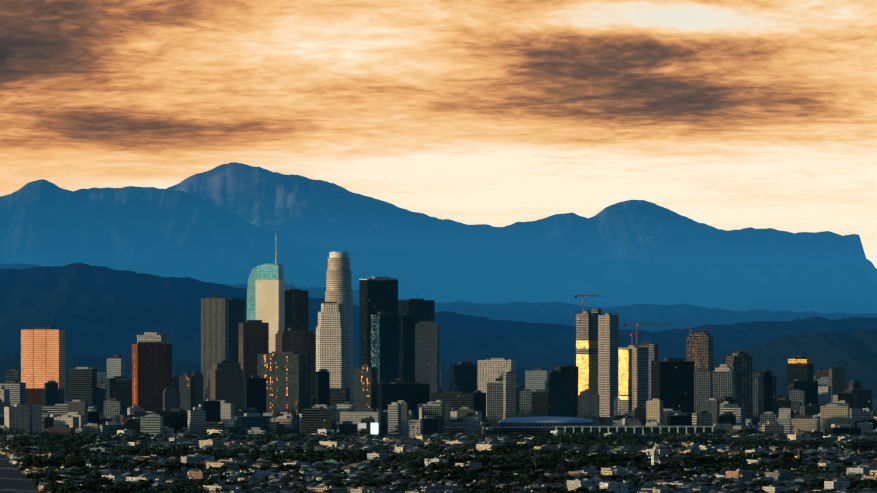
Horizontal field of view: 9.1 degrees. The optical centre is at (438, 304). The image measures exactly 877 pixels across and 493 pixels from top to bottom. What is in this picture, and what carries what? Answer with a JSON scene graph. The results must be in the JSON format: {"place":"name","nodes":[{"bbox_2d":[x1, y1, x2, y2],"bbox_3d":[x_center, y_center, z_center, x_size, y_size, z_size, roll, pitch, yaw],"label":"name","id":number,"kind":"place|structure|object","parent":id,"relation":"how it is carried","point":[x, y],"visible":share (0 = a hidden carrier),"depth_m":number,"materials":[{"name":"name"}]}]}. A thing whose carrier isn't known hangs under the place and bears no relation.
{"place":"outdoors","nodes":[
{"label":"outdoors","id":0,"kind":"place"},
{"bbox_2d":[0,380,25,405],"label":"grey building","id":1,"kind":"structure","parent":0,"point":[17,392],"depth_m":10247.88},
{"bbox_2d":[6,364,20,382],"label":"building","id":2,"kind":"structure","parent":0,"point":[13,374],"depth_m":11346.78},
{"bbox_2d":[4,404,41,435],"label":"building","id":3,"kind":"structure","parent":0,"point":[9,416],"depth_m":8916.77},
{"bbox_2d":[48,425,74,435],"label":"building","id":4,"kind":"structure","parent":0,"point":[64,430],"depth_m":8816.16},
{"bbox_2d":[68,400,87,414],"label":"building","id":5,"kind":"structure","parent":0,"point":[77,406],"depth_m":9618.59,"materials":[{"name":"concrete"}]},
{"bbox_2d":[84,423,99,434],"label":"building","id":6,"kind":"structure","parent":0,"point":[90,428],"depth_m":8836.31,"materials":[{"name":"concrete"}]},
{"bbox_2d":[97,387,104,412],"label":"building","id":7,"kind":"structure","parent":0,"point":[100,398],"depth_m":10914.52,"materials":[{"name":"blue glass"}]},
{"bbox_2d":[104,398,125,418],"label":"building","id":8,"kind":"structure","parent":0,"point":[113,407],"depth_m":9757.59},
{"bbox_2d":[112,376,131,414],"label":"building","id":9,"kind":"structure","parent":0,"point":[121,389],"depth_m":10386.14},
{"bbox_2d":[121,419,139,433],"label":"building","id":10,"kind":"structure","parent":0,"point":[127,423],"depth_m":8861.79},
{"bbox_2d":[140,414,162,435],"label":"building","id":11,"kind":"structure","parent":0,"point":[151,424],"depth_m":8789.40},
{"bbox_2d":[163,387,175,410],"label":"building","id":12,"kind":"structure","parent":0,"point":[169,398],"depth_m":9714.88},
{"bbox_2d":[0,434,402,491],"bbox_3d":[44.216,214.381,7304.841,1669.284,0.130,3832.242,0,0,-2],"label":"road","id":13,"kind":"structure","parent":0,"point":[32,481],"depth_m":6788.70,"materials":[{"name":"asphalt"}]},
{"bbox_2d":[201,399,219,421],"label":"building","id":14,"kind":"structure","parent":0,"point":[211,407],"depth_m":9095.66,"materials":[{"name":"black glass"}]},
{"bbox_2d":[201,422,224,433],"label":"building","id":15,"kind":"structure","parent":0,"point":[205,426],"depth_m":8870.54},
{"bbox_2d":[216,400,233,418],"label":"building","id":16,"kind":"structure","parent":0,"point":[226,410],"depth_m":9514.24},
{"bbox_2d":[271,416,297,430],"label":"building","id":17,"kind":"structure","parent":0,"point":[287,420],"depth_m":9337.66,"materials":[{"name":"stone"}]},
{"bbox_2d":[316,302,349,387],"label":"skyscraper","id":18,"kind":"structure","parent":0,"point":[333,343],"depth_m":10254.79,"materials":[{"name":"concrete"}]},
{"bbox_2d":[325,252,353,400],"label":"skyscraper","id":19,"kind":"structure","parent":0,"point":[339,281],"depth_m":10759.80,"materials":[{"name":"stone"}]},
{"bbox_2d":[330,388,349,408],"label":"building","id":20,"kind":"structure","parent":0,"point":[339,395],"depth_m":10195.51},
{"bbox_2d":[398,400,408,432],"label":"building","id":21,"kind":"structure","parent":0,"point":[404,411],"depth_m":9211.61,"materials":[{"name":"concrete"}]},
{"bbox_2d":[403,420,419,436],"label":"building","id":22,"kind":"structure","parent":0,"point":[408,428],"depth_m":8926.25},
{"bbox_2d":[398,293,434,323],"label":"skyscraper","id":23,"kind":"structure","parent":0,"point":[421,309],"depth_m":11008.77,"materials":[{"name":"black glass"}]},
{"bbox_2d":[420,415,436,435],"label":"building","id":24,"kind":"structure","parent":0,"point":[428,423],"depth_m":8833.00,"materials":[{"name":"black glass"}]},
{"bbox_2d":[0,179,876,313],"bbox_3d":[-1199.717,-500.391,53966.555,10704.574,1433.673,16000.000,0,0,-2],"label":"front range mountains","id":25,"kind":"structure","parent":0,"point":[161,232],"depth_m":52400.77,"materials":[{"name":"stone"}]},
{"bbox_2d":[0,263,876,369],"bbox_3d":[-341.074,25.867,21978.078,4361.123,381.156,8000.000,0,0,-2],"label":"hills","id":26,"kind":"structure","parent":0,"point":[100,311],"depth_m":20633.62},
{"bbox_2d":[0,330,876,398],"bbox_3d":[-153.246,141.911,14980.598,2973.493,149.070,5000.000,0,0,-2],"label":"hills","id":27,"kind":"structure","parent":0,"point":[854,354],"depth_m":14520.86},
{"bbox_2d":[0,263,876,332],"bbox_3d":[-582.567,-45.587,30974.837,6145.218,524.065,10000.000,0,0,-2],"label":"hills","id":28,"kind":"structure","parent":0,"point":[681,316],"depth_m":30459.46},
{"bbox_2d":[0,370,876,492],"bbox_3d":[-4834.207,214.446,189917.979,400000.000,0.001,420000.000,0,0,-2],"label":"ground","id":29,"kind":"structure","parent":0,"point":[11,483],"depth_m":6993.26,"materials":[{"name":"grey"}]},
{"bbox_2d":[15,404,32,434],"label":"building","id":30,"kind":"structure","parent":29,"relation":"on","point":[23,416],"depth_m":8833.28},
{"bbox_2d":[21,327,64,403],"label":"skyscraper","id":31,"kind":"structure","parent":29,"relation":"on","point":[42,356],"depth_m":10543.71,"materials":[{"name":"glass"}]},
{"bbox_2d":[26,388,63,405],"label":"building","id":32,"kind":"structure","parent":29,"relation":"on","point":[34,396],"depth_m":10468.96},
{"bbox_2d":[43,378,59,404],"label":"building","id":33,"kind":"structure","parent":29,"relation":"on","point":[51,393],"depth_m":9992.56,"materials":[{"name":"teal glass"}]},
{"bbox_2d":[42,414,62,428],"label":"building","id":34,"kind":"structure","parent":29,"relation":"on","point":[48,423],"depth_m":9138.55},
{"bbox_2d":[34,404,97,414],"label":"grey building","id":35,"kind":"structure","parent":29,"relation":"on","point":[57,409],"depth_m":9797.05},
{"bbox_2d":[54,415,78,428],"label":"building","id":36,"kind":"structure","parent":29,"relation":"on","point":[71,422],"depth_m":9073.50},
{"bbox_2d":[68,367,96,405],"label":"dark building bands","id":37,"kind":"object","parent":29,"relation":"on","point":[82,384],"visible":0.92,"depth_m":10350.17,"materials":[{"name":"glass"}]},
{"bbox_2d":[86,409,98,424],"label":"building","id":38,"kind":"structure","parent":29,"relation":"on","point":[92,415],"depth_m":9027.19,"materials":[{"name":"black glass"}]},
{"bbox_2d":[100,422,120,435],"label":"building","id":39,"kind":"structure","parent":29,"relation":"on","point":[107,427],"depth_m":8909.22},
{"bbox_2d":[107,355,124,377],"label":"building","id":40,"kind":"structure","parent":29,"relation":"on","point":[116,365],"depth_m":10706.04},
{"bbox_2d":[106,376,128,400],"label":"dark building","id":41,"kind":"structure","parent":29,"relation":"on","point":[109,387],"depth_m":10455.92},
{"bbox_2d":[132,341,171,414],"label":"skyscraper","id":42,"kind":"structure","parent":29,"relation":"on","point":[151,371],"depth_m":10189.78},
{"bbox_2d":[137,332,167,342],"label":"white building","id":43,"kind":"structure","parent":29,"relation":"on","point":[151,336],"depth_m":10805.27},
{"bbox_2d":[160,408,187,432],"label":"building","id":44,"kind":"structure","parent":29,"relation":"on","point":[176,419],"depth_m":9032.17,"materials":[{"name":"black glass"}]},
{"bbox_2d":[179,374,194,410],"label":"office building","id":45,"kind":"structure","parent":29,"relation":"on","point":[187,390],"depth_m":10262.08,"materials":[{"name":"glass"}]},
{"bbox_2d":[191,371,202,406],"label":"grey building","id":46,"kind":"structure","parent":29,"relation":"on","point":[198,375],"depth_m":10462.60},
{"bbox_2d":[188,407,205,431],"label":"building","id":47,"kind":"structure","parent":29,"relation":"on","point":[196,417],"depth_m":8908.71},
{"bbox_2d":[201,292,228,391],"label":"skyscraper","id":48,"kind":"structure","parent":29,"relation":"on","point":[214,329],"depth_m":10851.42,"materials":[{"name":"concrete"}]},
{"bbox_2d":[210,360,242,415],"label":"skyscraper","id":49,"kind":"structure","parent":29,"relation":"on","point":[226,379],"depth_m":9708.42,"materials":[{"name":"glass"}]},
{"bbox_2d":[229,298,244,362],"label":"skyscraper","id":50,"kind":"structure","parent":29,"relation":"on","point":[236,311],"depth_m":11006.41,"materials":[{"name":"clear glass"}]},
{"bbox_2d":[234,413,270,428],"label":"building","id":51,"kind":"structure","parent":29,"relation":"on","point":[248,420],"depth_m":9095.94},
{"bbox_2d":[239,320,268,377],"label":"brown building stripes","id":52,"kind":"object","parent":29,"relation":"on","point":[253,338],"visible":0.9,"depth_m":10454.47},
{"bbox_2d":[243,375,265,415],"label":"dark building","id":53,"kind":"structure","parent":29,"relation":"on","point":[254,391],"depth_m":9761.48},
{"bbox_2d":[247,244,284,352],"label":"skyscraper","id":54,"kind":"structure","parent":29,"relation":"on","point":[266,294],"depth_m":10657.94,"materials":[{"name":"beige glass"}]},
{"bbox_2d":[257,351,309,420],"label":"skyscraper","id":55,"kind":"structure","parent":29,"relation":"on","point":[286,375],"depth_m":9901.75,"materials":[{"name":"glass"}]},
{"bbox_2d":[275,328,314,397],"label":"brown building","id":56,"kind":"structure","parent":29,"relation":"on","point":[301,340],"depth_m":10358.82,"materials":[{"name":"concrete"}]},
{"bbox_2d":[285,282,307,330],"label":"dark building","id":57,"kind":"structure","parent":29,"relation":"on","point":[296,308],"depth_m":11107.01,"materials":[{"name":"glass"}]},
{"bbox_2d":[302,404,335,434],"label":"building","id":58,"kind":"structure","parent":29,"relation":"on","point":[317,417],"depth_m":8790.22,"materials":[{"name":"concrete"}]},
{"bbox_2d":[316,369,329,405],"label":"dark building","id":59,"kind":"structure","parent":29,"relation":"on","point":[322,386],"depth_m":9670.39,"materials":[{"name":"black glass"}]},
{"bbox_2d":[339,421,356,435],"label":"building","id":60,"kind":"structure","parent":29,"relation":"on","point":[347,427],"depth_m":8830.41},
{"bbox_2d":[340,409,380,435],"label":"building","id":61,"kind":"structure","parent":29,"relation":"on","point":[355,416],"depth_m":8965.69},
{"bbox_2d":[354,364,377,409],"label":"building","id":62,"kind":"structure","parent":29,"relation":"on","point":[365,386],"depth_m":9768.36,"materials":[{"name":"glass"}]},
{"bbox_2d":[359,270,397,366],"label":"skyscraper","id":63,"kind":"structure","parent":29,"relation":"on","point":[378,294],"depth_m":10958.73,"materials":[{"name":"glass"}]},
{"bbox_2d":[371,312,400,382],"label":"skyscraper","id":64,"kind":"structure","parent":29,"relation":"on","point":[386,343],"depth_m":10261.22,"materials":[{"name":"glass"}]},
{"bbox_2d":[388,402,400,433],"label":"building","id":65,"kind":"structure","parent":29,"relation":"on","point":[394,414],"depth_m":9131.75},
{"bbox_2d":[378,382,429,419],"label":"dark building","id":66,"kind":"structure","parent":29,"relation":"on","point":[413,394],"depth_m":9861.28,"materials":[{"name":"black glass"}]},
{"bbox_2d":[401,314,414,381],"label":"skyscraper","id":67,"kind":"structure","parent":29,"relation":"on","point":[407,347],"depth_m":10470.29,"materials":[{"name":"black glass"}]},
{"bbox_2d":[415,321,439,397],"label":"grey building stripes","id":68,"kind":"object","parent":29,"relation":"on","point":[427,351],"visible":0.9,"depth_m":10613.95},
{"bbox_2d":[422,404,444,433],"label":"building","id":69,"kind":"structure","parent":29,"relation":"on","point":[437,411],"depth_m":8874.44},
{"bbox_2d":[0,428,876,492],"bbox_3d":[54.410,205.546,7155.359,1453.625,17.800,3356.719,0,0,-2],"label":"houses","id":70,"kind":"structure","parent":29,"relation":"on","point":[740,476],"depth_m":6975.30,"materials":[{"name":"grey"}]},
{"bbox_2d":[0,410,876,461],"bbox_3d":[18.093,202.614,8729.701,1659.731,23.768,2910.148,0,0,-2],"label":"trees","id":71,"kind":"object","parent":29,"relation":"on","point":[582,439],"visible":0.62,"depth_m":8003.94,"materials":[{"name":"green plant"}]},
{"bbox_2d":[14,449,876,492],"bbox_3d":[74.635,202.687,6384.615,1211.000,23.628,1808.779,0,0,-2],"label":"trees","id":72,"kind":"object","parent":29,"relation":"on","point":[460,475],"visible":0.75,"depth_m":6648.26,"materials":[{"name":"green plant"}]},
{"bbox_2d":[431,392,473,410],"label":"dark building","id":73,"kind":"structure","parent":29,"relation":"on","point":[457,400],"depth_m":9765.46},
{"bbox_2d":[463,413,479,434],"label":"building","id":74,"kind":"structure","parent":29,"relation":"on","point":[471,422],"depth_m":8889.28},
{"bbox_2d":[478,358,515,415],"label":"white building","id":75,"kind":"structure","parent":29,"relation":"on","point":[491,370],"depth_m":10570.11,"materials":[{"name":"concrete"}]},
{"bbox_2d":[445,427,552,434],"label":"convention hall","id":76,"kind":"structure","parent":29,"relation":"on","point":[532,430],"depth_m":9000.61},
{"bbox_2d":[498,417,593,426],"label":"arena","id":77,"kind":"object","parent":29,"relation":"on","point":[539,421],"visible":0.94,"depth_m":9542.37},
{"bbox_2d":[576,310,597,394],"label":"skyscraper","id":78,"kind":"structure","parent":29,"relation":"on","point":[587,343],"depth_m":10479.57,"materials":[{"name":"glass"}]},
{"bbox_2d":[598,312,618,416],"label":"skyscraper","id":79,"kind":"structure","parent":29,"relation":"on","point":[608,334],"depth_m":10521.11,"materials":[{"name":"concrete"}]},
{"bbox_2d":[553,426,713,434],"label":"bridge","id":80,"kind":"structure","parent":29,"relation":"on","point":[656,429],"depth_m":8903.55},
{"bbox_2d":[618,344,648,412],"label":"skyscraper","id":81,"kind":"structure","parent":29,"relation":"on","point":[641,380],"depth_m":10275.63,"materials":[{"name":"metal"}]},
{"bbox_2d":[638,342,657,400],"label":"skyscraper","id":82,"kind":"structure","parent":29,"relation":"on","point":[652,352],"depth_m":10728.24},
{"bbox_2d":[651,443,683,468],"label":"church","id":83,"kind":"structure","parent":29,"relation":"on","point":[656,457],"depth_m":7062.40,"materials":[{"name":"tile"}]},
{"bbox_2d":[686,331,712,371],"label":"skyscraper","id":84,"kind":"structure","parent":29,"relation":"on","point":[699,348],"depth_m":10580.16,"materials":[{"name":"concrete"}]},
{"bbox_2d":[760,412,775,427],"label":"building","id":85,"kind":"structure","parent":29,"relation":"on","point":[765,417],"depth_m":9030.53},
{"bbox_2d":[790,389,804,405],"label":"office building","id":86,"kind":"structure","parent":29,"relation":"on","point":[797,395],"depth_m":9890.37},
{"bbox_2d":[787,355,813,380],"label":"office building","id":87,"kind":"structure","parent":29,"relation":"on","point":[800,367],"depth_m":10286.89,"materials":[{"name":"glass"}]},
{"bbox_2d":[791,415,818,432],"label":"building","id":88,"kind":"structure","parent":29,"relation":"on","point":[808,423],"depth_m":8900.07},
{"bbox_2d":[820,404,848,432],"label":"building","id":89,"kind":"structure","parent":29,"relation":"on","point":[830,414],"depth_m":9089.22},
{"bbox_2d":[826,424,860,435],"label":"building","id":90,"kind":"structure","parent":29,"relation":"on","point":[839,428],"depth_m":8811.63,"materials":[{"name":"grey glass"}]},
{"bbox_2d":[0,0,876,268],"label":"sky","id":91,"kind":"structure","parent":0,"point":[727,115],"materials":[{"name":"orange"}]},
{"bbox_2d":[449,362,476,392],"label":"office building","id":92,"kind":"structure","parent":0,"point":[463,377],"depth_m":10368.70,"materials":[{"name":"teal glass"}]},
{"bbox_2d":[474,390,485,421],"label":"office building","id":93,"kind":"structure","parent":0,"point":[479,401],"depth_m":10075.80,"materials":[{"name":"black glass"}]},
{"bbox_2d":[487,381,502,422],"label":"office building","id":94,"kind":"structure","parent":0,"point":[495,397],"depth_m":9972.92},
{"bbox_2d":[503,371,515,418],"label":"building","id":95,"kind":"structure","parent":0,"point":[509,394],"depth_m":9851.60,"materials":[{"name":"stone"}]},
{"bbox_2d":[166,162,876,285],"bbox_3d":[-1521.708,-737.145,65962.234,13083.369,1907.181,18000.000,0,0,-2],"label":"mountain range","id":96,"kind":"structure","parent":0,"point":[320,213],"depth_m":65149.82,"materials":[{"name":"stone"}]},
{"bbox_2d":[520,389,533,416],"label":"office building","id":97,"kind":"structure","parent":0,"point":[526,400],"depth_m":10278.66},
{"bbox_2d":[525,368,549,391],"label":"pale building","id":98,"kind":"structure","parent":0,"point":[535,378],"depth_m":10774.44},
{"bbox_2d":[533,389,550,416],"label":"building","id":99,"kind":"structure","parent":0,"point":[541,402],"depth_m":9833.51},
{"bbox_2d":[545,370,563,416],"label":"building","id":100,"kind":"structure","parent":0,"point":[554,384],"depth_m":10031.24,"materials":[{"name":"black glass"}]},
{"bbox_2d":[555,365,577,417],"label":"dark building","id":101,"kind":"structure","parent":0,"point":[569,375],"depth_m":10375.04,"materials":[{"name":"black glass"}]},
{"bbox_2d":[578,389,598,420],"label":"building","id":102,"kind":"structure","parent":0,"point":[588,401],"depth_m":10149.46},
{"bbox_2d":[619,350,631,414],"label":"skyscraper","id":103,"kind":"structure","parent":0,"point":[625,381],"depth_m":10248.58,"materials":[{"name":"glass"}]},
{"bbox_2d":[631,407,645,425],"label":"building","id":104,"kind":"structure","parent":0,"point":[638,413],"depth_m":9293.18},
{"bbox_2d":[646,399,662,425],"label":"building","id":105,"kind":"structure","parent":0,"point":[654,409],"depth_m":9134.88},
{"bbox_2d":[651,358,693,412],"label":"office building","id":106,"kind":"structure","parent":0,"point":[672,383],"depth_m":9974.38,"materials":[{"name":"glass"}]},
{"bbox_2d":[667,413,691,425],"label":"building","id":107,"kind":"structure","parent":0,"point":[680,419],"depth_m":9207.25,"materials":[{"name":"black glass"}]},
{"bbox_2d":[692,411,711,425],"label":"building","id":108,"kind":"structure","parent":0,"point":[701,418],"depth_m":9142.32,"materials":[{"name":"stone"}]},
{"bbox_2d":[694,369,712,412],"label":"building","id":109,"kind":"structure","parent":0,"point":[703,384],"depth_m":10083.41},
{"bbox_2d":[703,398,719,425],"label":"building","id":110,"kind":"structure","parent":0,"point":[711,405],"depth_m":9212.70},
{"bbox_2d":[711,364,735,399],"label":"office building","id":111,"kind":"structure","parent":0,"point":[724,380],"depth_m":10182.52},
{"bbox_2d":[720,412,735,426],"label":"building","id":112,"kind":"structure","parent":0,"point":[729,417],"depth_m":9311.64,"materials":[{"name":"black glass"}]},
{"bbox_2d":[720,404,745,424],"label":"building","id":113,"kind":"structure","parent":0,"point":[738,410],"depth_m":9482.60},
{"bbox_2d":[726,351,751,416],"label":"skyscraper","id":114,"kind":"structure","parent":0,"point":[739,363],"depth_m":10483.74,"materials":[{"name":"glass"}]},
{"bbox_2d":[752,371,757,415],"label":"building","id":115,"kind":"structure","parent":0,"point":[754,393],"depth_m":10604.55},
{"bbox_2d":[761,367,772,413],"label":"building","id":116,"kind":"structure","parent":0,"point":[766,391],"depth_m":9902.14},
{"bbox_2d":[762,421,783,435],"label":"building","id":117,"kind":"structure","parent":0,"point":[774,427],"depth_m":8811.90,"materials":[{"name":"stone"}]},
{"bbox_2d":[773,398,790,421],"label":"building","id":118,"kind":"structure","parent":0,"point":[778,403],"depth_m":9379.88,"materials":[{"name":"grey glass"}]},
{"bbox_2d":[777,415,790,433],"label":"building","id":119,"kind":"structure","parent":0,"point":[785,420],"depth_m":8853.75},
{"bbox_2d":[786,379,817,405],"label":"office building","id":120,"kind":"structure","parent":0,"point":[810,388],"depth_m":10233.91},
{"bbox_2d":[800,403,820,414],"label":"building","id":121,"kind":"structure","parent":0,"point":[811,409],"depth_m":9460.37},
{"bbox_2d":[818,384,830,405],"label":"building","id":122,"kind":"structure","parent":0,"point":[824,394],"depth_m":10591.25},
{"bbox_2d":[829,367,845,403],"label":"building","id":123,"kind":"structure","parent":0,"point":[837,379],"depth_m":10640.31,"materials":[{"name":"stone"}]},
{"bbox_2d":[838,391,855,408],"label":"building","id":124,"kind":"structure","parent":0,"point":[849,397],"depth_m":9793.36,"materials":[{"name":"grey glass"}]},
{"bbox_2d":[844,388,870,410],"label":"building","id":125,"kind":"structure","parent":0,"point":[863,398],"depth_m":10489.85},
{"bbox_2d":[852,408,870,426],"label":"building","id":126,"kind":"structure","parent":0,"point":[858,414],"depth_m":9442.39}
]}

